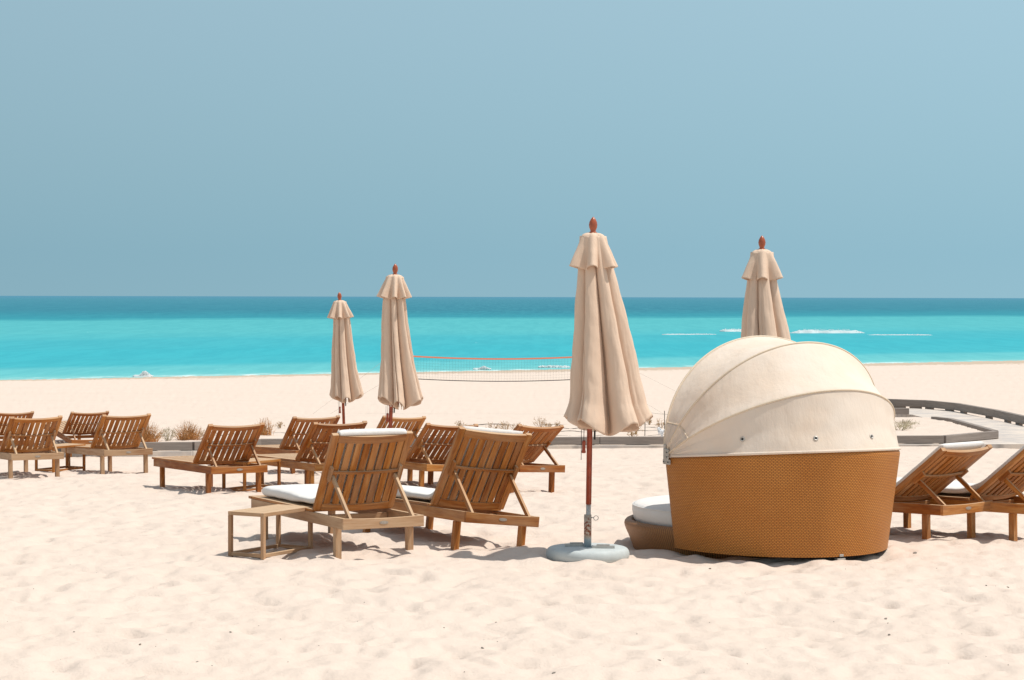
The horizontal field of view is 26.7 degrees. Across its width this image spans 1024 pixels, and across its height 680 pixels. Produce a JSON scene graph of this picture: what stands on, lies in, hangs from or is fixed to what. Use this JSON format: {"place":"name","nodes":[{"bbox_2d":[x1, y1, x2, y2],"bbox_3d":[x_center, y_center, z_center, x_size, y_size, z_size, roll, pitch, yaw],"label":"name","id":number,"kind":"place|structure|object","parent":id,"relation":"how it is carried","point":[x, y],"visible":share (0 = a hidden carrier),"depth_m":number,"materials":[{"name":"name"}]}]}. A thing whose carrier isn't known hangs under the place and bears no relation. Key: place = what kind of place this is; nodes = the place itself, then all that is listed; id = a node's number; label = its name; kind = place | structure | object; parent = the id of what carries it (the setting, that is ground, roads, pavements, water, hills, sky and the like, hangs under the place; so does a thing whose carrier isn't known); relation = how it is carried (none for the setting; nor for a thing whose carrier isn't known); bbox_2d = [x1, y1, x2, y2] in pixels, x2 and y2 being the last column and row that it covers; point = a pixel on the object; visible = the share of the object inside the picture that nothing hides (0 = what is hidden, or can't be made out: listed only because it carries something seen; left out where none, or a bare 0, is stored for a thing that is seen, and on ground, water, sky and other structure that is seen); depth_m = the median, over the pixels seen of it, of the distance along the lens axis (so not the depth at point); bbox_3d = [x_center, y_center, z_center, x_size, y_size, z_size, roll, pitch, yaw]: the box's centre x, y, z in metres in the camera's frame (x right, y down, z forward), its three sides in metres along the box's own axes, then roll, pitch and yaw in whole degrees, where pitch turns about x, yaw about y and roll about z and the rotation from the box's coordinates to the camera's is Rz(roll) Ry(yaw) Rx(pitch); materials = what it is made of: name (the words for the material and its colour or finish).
{"place":"outdoors","nodes":[
{"label":"outdoors","id":0,"kind":"place"},
{"bbox_2d":[0,360,1023,679],"bbox_3d":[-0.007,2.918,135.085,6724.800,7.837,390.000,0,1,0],"label":"sand ground","id":1,"kind":"structure","parent":0,"point":[174,588],"depth_m":15.28,"materials":[{"name":"beige sand"}]},
{"bbox_2d":[0,411,33,445],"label":"sun lounger","id":2,"kind":"object","parent":1,"relation":"on","point":[3,424],"visible":0.44,"depth_m":37.12,"materials":[{"name":"brown wood"}]},
{"bbox_2d":[0,415,63,477],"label":"sun lounger","id":3,"kind":"object","parent":1,"relation":"on","point":[25,452],"visible":0.97,"depth_m":27.46,"materials":[{"name":"brown wood"}]},
{"bbox_2d":[35,443,85,472],"bbox_3d":[-6.229,1.636,29.788,0.340,0.379,0.650,1,1,30],"label":"side table","id":4,"kind":"object","parent":1,"relation":"on","point":[67,466],"visible":0.61,"depth_m":29.77,"materials":[{"name":"brown wood"}]},
{"bbox_2d":[44,411,108,456],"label":"sun lounger","id":5,"kind":"object","parent":1,"relation":"on","point":[77,429],"visible":0.62,"depth_m":37.51,"materials":[{"name":"brown wood"}]},
{"bbox_2d":[61,413,152,473],"bbox_3d":[-5.584,1.451,29.651,0.680,0.884,2.051,0,-1,-28],"label":"sun lounger","id":6,"kind":"object","parent":1,"relation":"on","point":[108,449],"visible":0.88,"depth_m":29.00,"materials":[{"name":"brown wood"}]},
{"bbox_2d":[128,422,165,441],"bbox_3d":[-6.553,1.635,38.536,0.750,0.444,0.747,0,1,0],"label":"dry shrub","id":7,"kind":"object","parent":1,"relation":"on","point":[148,436],"visible":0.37,"depth_m":38.47,"materials":[{"name":"plant"}]},
{"bbox_2d":[160,427,178,440],"bbox_3d":[-6.233,1.699,39.192,0.404,0.292,0.411,0,1,0],"label":"dry shrub","id":8,"kind":"object","parent":1,"relation":"on","point":[166,436],"visible":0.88,"depth_m":39.17,"materials":[{"name":"beige plant"}]},
{"bbox_2d":[171,421,203,439],"bbox_3d":[-5.894,1.649,39.418,0.672,0.386,0.668,0,1,0],"label":"dry shrub","id":9,"kind":"object","parent":1,"relation":"on","point":[190,434],"visible":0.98,"depth_m":39.35,"materials":[{"name":"plant"}]},
{"bbox_2d":[152,422,267,492],"bbox_3d":[-3.533,1.387,25.119,0.680,0.893,2.051,0,0,-28],"label":"sun lounger","id":10,"kind":"object","parent":1,"relation":"on","point":[197,461],"visible":0.96,"depth_m":24.49,"materials":[{"name":"brown wood"}]},
{"bbox_2d":[222,458,280,490],"bbox_3d":[-3.021,1.580,25.063,0.340,0.379,0.650,1,1,33],"label":"side table","id":11,"kind":"object","parent":1,"relation":"on","point":[245,463],"visible":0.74,"depth_m":24.99,"materials":[{"name":"brown wood"}]},
{"bbox_2d":[256,418,273,435],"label":"dry shrub","id":12,"kind":"object","parent":1,"relation":"on","point":[265,430],"visible":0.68,"depth_m":40.57,"materials":[{"name":"plant"}]},
{"bbox_2d":[228,504,312,559],"bbox_3d":[-1.878,1.503,16.828,0.340,0.379,0.650,1,1,30],"label":"side table","id":13,"kind":"object","parent":1,"relation":"on","point":[276,510],"visible":0.93,"depth_m":16.69,"materials":[{"name":"brown wood"}]},
{"bbox_2d":[244,415,339,473],"bbox_3d":[-3.019,1.463,29.545,0.680,0.866,2.051,0,-1,-27],"label":"sun lounger","id":14,"kind":"object","parent":1,"relation":"on","point":[286,446],"visible":0.54,"depth_m":28.84,"materials":[{"name":"brown wood"}]},
{"bbox_2d":[251,421,366,484],"bbox_3d":[-2.437,1.393,25.795,0.680,0.897,2.051,0,0,-28],"label":"sun lounger","id":15,"kind":"object","parent":1,"relation":"on","point":[314,460],"visible":0.63,"depth_m":25.09,"materials":[{"name":"brown wood"}]},
{"bbox_2d":[248,431,423,558],"bbox_3d":[-1.437,1.224,17.308,0.680,1.053,2.051,0,1,-27],"label":"sun lounger","id":16,"kind":"object","parent":1,"relation":"on","point":[378,512],"visible":0.88,"depth_m":16.70,"materials":[{"name":"brown wood"}]},
{"bbox_2d":[262,428,406,503],"bbox_3d":[-1.446,0.992,17.322,0.560,0.640,1.727,0,1,-27],"label":"lounger cushion","id":17,"kind":"object","parent":16,"relation":"on","point":[306,493],"visible":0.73,"depth_m":16.91,"materials":[{"name":"white fabric"}]},
{"bbox_2d":[327,292,363,429],"bbox_3d":[-2.501,0.598,32.419,0.524,2.634,0.524,-1,1,-35],"label":"umbrella","id":18,"kind":"object","parent":1,"relation":"on","point":[345,381],"visible":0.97,"depth_m":32.31,"materials":[{"name":"beige fabric"}]},
{"bbox_2d":[109,430,654,436],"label":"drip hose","id":19,"kind":"object","parent":1,"relation":"on","point":[438,431],"visible":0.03,"depth_m":42.02,"materials":[{"name":"black rubber"}]},
{"bbox_2d":[377,264,422,427],"bbox_3d":[-1.312,0.455,24.507,0.630,2.641,0.539,2,1,0],"label":"umbrella","id":20,"kind":"object","parent":1,"relation":"on","point":[398,381],"visible":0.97,"depth_m":24.39,"materials":[{"name":"beige fabric"}]},
{"bbox_2d":[377,415,427,455],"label":"sun lounger","id":21,"kind":"object","parent":1,"relation":"on","point":[417,426],"visible":0.13,"depth_m":30.86,"materials":[{"name":"brown wood"}]},
{"bbox_2d":[404,423,477,486],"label":"sun lounger","id":22,"kind":"object","parent":1,"relation":"on","point":[411,464],"visible":0.52,"depth_m":25.11,"materials":[{"name":"brown wood"}]},
{"bbox_2d":[363,427,539,549],"bbox_3d":[-0.568,1.254,17.952,0.680,1.076,2.051,7,-3,-30],"label":"sun lounger","id":23,"kind":"object","parent":1,"relation":"on","point":[462,507],"visible":0.8,"depth_m":17.37,"materials":[{"name":"brown wood"}]},
{"bbox_2d":[396,426,522,500],"bbox_3d":[-0.581,1.031,18.018,0.560,0.650,1.640,7,-3,-30],"label":"lounger cushion","id":24,"kind":"object","parent":23,"relation":"on","point":[418,493],"visible":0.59,"depth_m":17.52,"materials":[{"name":"white fabric"}]},
{"bbox_2d":[313,356,659,413],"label":"volleyball net","id":25,"kind":"object","parent":1,"relation":"on","point":[521,378],"visible":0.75,"depth_m":90.04,"materials":[{"name":"fabric"}]},
{"bbox_2d":[417,424,564,492],"bbox_3d":[-0.274,1.420,25.683,0.680,0.884,2.051,3,-2,-38],"label":"sun lounger","id":26,"kind":"object","parent":1,"relation":"on","point":[542,438],"visible":0.45,"depth_m":25.13,"materials":[{"name":"brown wood"}]},
{"bbox_2d":[498,421,513,429],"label":"dry shrub","id":27,"kind":"object","parent":1,"relation":"on","point":[502,425],"visible":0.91,"depth_m":41.73,"materials":[{"name":"beige plant"}]},
{"bbox_2d":[532,416,545,426],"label":"dry shrub","id":28,"kind":"object","parent":1,"relation":"on","point":[542,421],"visible":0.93,"depth_m":43.28,"materials":[{"name":"beige plant"}]},
{"bbox_2d":[546,217,652,562],"bbox_3d":[0.679,0.380,16.505,0.799,2.640,0.652,1,1,0],"label":"umbrella","id":29,"kind":"object","parent":1,"relation":"on","point":[607,396],"visible":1,"depth_m":16.37,"materials":[{"name":"beige fabric"}]},
{"bbox_2d":[655,418,663,428],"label":"dry shrub","id":30,"kind":"object","parent":1,"relation":"on","point":[658,423],"visible":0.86,"depth_m":42.84,"materials":[{"name":"beige plant"}]},
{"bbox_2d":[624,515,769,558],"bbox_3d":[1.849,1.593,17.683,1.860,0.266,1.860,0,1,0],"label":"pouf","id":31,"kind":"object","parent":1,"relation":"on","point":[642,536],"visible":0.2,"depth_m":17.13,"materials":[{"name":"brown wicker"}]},
{"bbox_2d":[632,495,671,526],"bbox_3d":[1.850,1.414,17.680,1.730,0.204,1.729,0,1,0],"label":"pouf cushion","id":32,"kind":"object","parent":31,"relation":"on","point":[654,510],"visible":0.23,"depth_m":17.32,"materials":[{"name":"white fabric"}]},
{"bbox_2d":[741,236,790,339],"bbox_3d":[2.262,0.385,19.311,0.590,2.636,0.525,0,1,0],"label":"umbrella","id":33,"kind":"object","parent":1,"relation":"on","point":[763,312],"visible":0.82,"depth_m":19.20,"materials":[{"name":"beige fabric"}]},
{"bbox_2d":[663,335,900,559],"bbox_3d":[2.281,0.830,16.858,1.971,1.710,1.302,0,1,-25],"label":"daybed","id":34,"kind":"object","parent":1,"relation":"on","point":[773,446],"visible":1,"depth_m":16.43,"materials":[{"name":"wicker"}]},
{"bbox_2d":[894,408,908,413],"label":"timber edging","id":35,"kind":"object","parent":1,"relation":"on","point":[901,410],"visible":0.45,"depth_m":50.19,"materials":[{"name":"grey wood"}]},
{"bbox_2d":[894,422,915,429],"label":"dry shrub","id":36,"kind":"object","parent":1,"relation":"on","point":[905,427],"visible":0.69,"depth_m":42.73,"materials":[{"name":"beige plant"}]},
{"bbox_2d":[894,419,919,425],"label":"dry shrub","id":37,"kind":"object","parent":1,"relation":"on","point":[905,423],"visible":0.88,"depth_m":44.13,"materials":[{"name":"beige plant"}]},
{"bbox_2d":[892,444,992,539],"bbox_3d":[3.086,1.319,18.527,0.680,0.886,2.065,-1,0,-41],"label":"sun lounger","id":38,"kind":"object","parent":1,"relation":"on","point":[923,481],"visible":0.7,"depth_m":17.85,"materials":[{"name":"brown wood"}]},
{"bbox_2d":[896,441,983,487],"bbox_3d":[3.113,1.084,18.492,0.560,0.478,1.871,-1,0,-41],"label":"lounger cushion","id":39,"kind":"object","parent":38,"relation":"on","point":[965,445],"visible":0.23,"depth_m":17.79,"materials":[{"name":"white fabric"}]},
{"bbox_2d":[894,449,1023,540],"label":"sun lounger","id":40,"kind":"object","parent":1,"relation":"on","point":[1005,483],"visible":0.61,"depth_m":18.02,"materials":[{"name":"brown wood"}]},
{"bbox_2d":[896,446,1023,493],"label":"lounger cushion","id":41,"kind":"object","parent":40,"relation":"on","point":[955,487],"visible":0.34,"depth_m":18.24,"materials":[{"name":"white fabric"}]},
{"bbox_2d":[0,296,1023,379],"bbox_3d":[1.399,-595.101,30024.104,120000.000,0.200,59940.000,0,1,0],"label":"sea water","id":42,"kind":"structure","parent":0,"point":[60,337],"depth_m":340.43,"materials":[{"name":"teal liquid"}]},
{"bbox_2d":[133,371,153,376],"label":"wave foam","id":43,"kind":"object","parent":42,"relation":"on","point":[144,374],"visible":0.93,"depth_m":146.22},
{"bbox_2d":[473,366,490,369],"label":"wave foam","id":44,"kind":"object","parent":42,"relation":"on","point":[483,368],"visible":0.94,"depth_m":162.77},
{"bbox_2d":[538,365,569,367],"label":"wave foam","id":45,"kind":"object","parent":42,"relation":"on","point":[551,366],"visible":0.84,"depth_m":167.74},
{"bbox_2d":[662,333,715,334],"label":"wave foam","id":46,"kind":"object","parent":42,"relation":"on","point":[688,334],"visible":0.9,"depth_m":315.01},
{"bbox_2d":[720,329,740,331],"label":"wave foam","id":47,"kind":"object","parent":42,"relation":"on","point":[732,330],"visible":0.59,"depth_m":349.03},
{"bbox_2d":[791,329,863,332],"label":"wave foam","id":48,"kind":"object","parent":42,"relation":"on","point":[824,331],"visible":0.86,"depth_m":328.19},
{"bbox_2d":[873,334,926,334],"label":"wave foam","id":49,"kind":"object","parent":42,"relation":"on","point":[899,334],"visible":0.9,"depth_m":313.24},
{"bbox_2d":[0,0,1023,297],"label":"sky","id":50,"kind":"structure","parent":0,"point":[305,148],"materials":[{"name":"blue"}]},
{"bbox_2d":[64,408,1023,456],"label":"boardwalk path","id":51,"kind":"structure","parent":0,"point":[1011,436],"depth_m":41.52,"materials":[{"name":"grey wood"}]},
{"bbox_2d":[0,431,998,450],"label":"timber edging","id":52,"kind":"object","parent":51,"relation":"on","point":[962,437],"visible":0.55,"depth_m":39.67,"materials":[{"name":"wood"}]},
{"bbox_2d":[888,399,1023,425],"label":"timber edging","id":53,"kind":"object","parent":51,"relation":"on","point":[1005,416],"visible":0.69,"depth_m":51.12,"materials":[{"name":"grey wood"}]},
{"bbox_2d":[931,416,997,431],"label":"timber edging","id":54,"kind":"object","parent":51,"relation":"on","point":[970,425],"visible":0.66,"depth_m":44.41,"materials":[{"name":"grey wood"}]},
{"bbox_2d":[657,427,664,436],"bbox_3d":[2.716,1.681,39.433,0.141,0.187,0.060,0,1,0],"label":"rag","id":55,"kind":"object","parent":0,"point":[660,431],"visible":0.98,"depth_m":39.43,"materials":[{"name":"white fabric"}]}
]}

